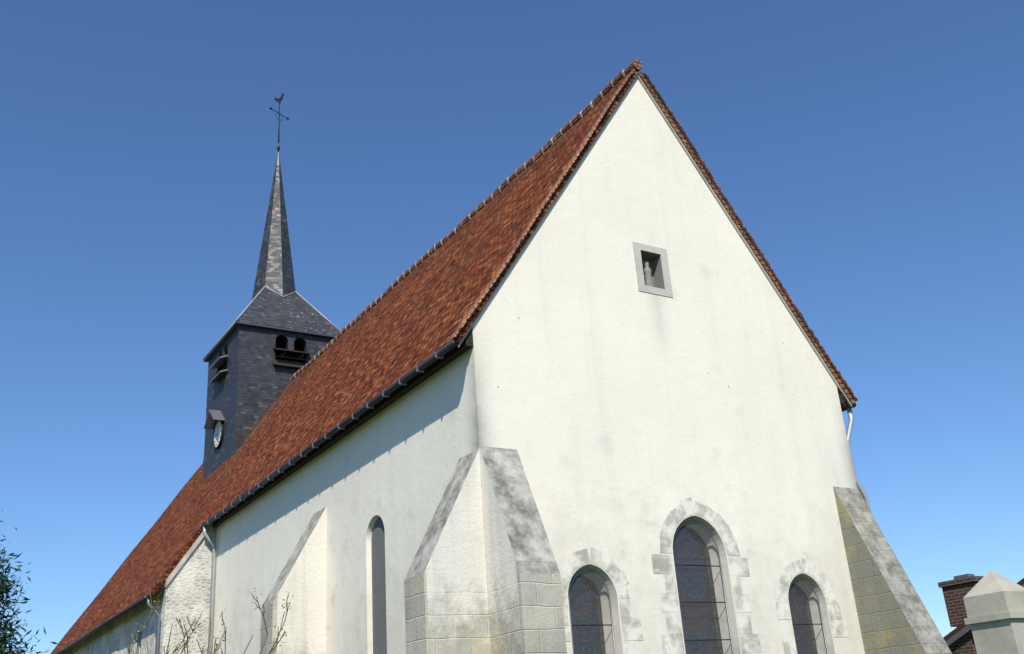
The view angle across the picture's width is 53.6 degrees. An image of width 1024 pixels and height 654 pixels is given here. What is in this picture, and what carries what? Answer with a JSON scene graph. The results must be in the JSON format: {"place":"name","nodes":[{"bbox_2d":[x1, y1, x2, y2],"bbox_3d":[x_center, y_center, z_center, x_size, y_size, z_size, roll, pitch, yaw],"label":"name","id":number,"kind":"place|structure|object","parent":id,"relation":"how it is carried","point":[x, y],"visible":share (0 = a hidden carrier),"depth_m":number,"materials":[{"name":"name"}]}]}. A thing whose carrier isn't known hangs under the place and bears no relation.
{"place":"outdoors","nodes":[
{"label":"outdoors","id":0,"kind":"place"},
{"bbox_2d":[0,0,1023,653],"label":"sky","id":1,"kind":"structure","parent":0,"point":[871,151],"materials":[{"name":"blue"}]},
{"bbox_2d":[938,574,1023,653],"bbox_3d":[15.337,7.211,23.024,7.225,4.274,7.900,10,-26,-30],"label":"brick house","id":2,"kind":"structure","parent":0,"point":[959,639],"depth_m":24.07,"materials":[{"name":"brick"}]},
{"bbox_2d":[963,570,1023,653],"bbox_3d":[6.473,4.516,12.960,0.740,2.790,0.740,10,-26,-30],"label":"stone pier","id":3,"kind":"structure","parent":0,"point":[994,603],"depth_m":13.07,"materials":[{"name":"white stone"}]},
{"label":"ground","id":4,"kind":"structure","parent":0,"visible":0},
{"bbox_2d":[0,509,58,653],"bbox_3d":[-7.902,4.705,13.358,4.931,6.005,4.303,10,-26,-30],"label":"tree","id":5,"kind":"object","parent":4,"relation":"on","point":[5,587],"visible":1,"depth_m":14.41,"materials":[{"name":"green plant"}]},
{"bbox_2d":[113,577,293,653],"bbox_3d":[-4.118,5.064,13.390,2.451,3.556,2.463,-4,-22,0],"label":"bare shrub","id":6,"kind":"object","parent":4,"relation":"on","point":[202,650],"visible":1,"depth_m":13.83,"materials":[{"name":"brown plant"}]},
{"bbox_2d":[50,59,951,653],"bbox_3d":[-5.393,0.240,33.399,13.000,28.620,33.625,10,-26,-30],"label":"church","id":7,"kind":"structure","parent":4,"relation":"on","point":[576,385],"depth_m":19.00,"materials":[{"name":"paint"}]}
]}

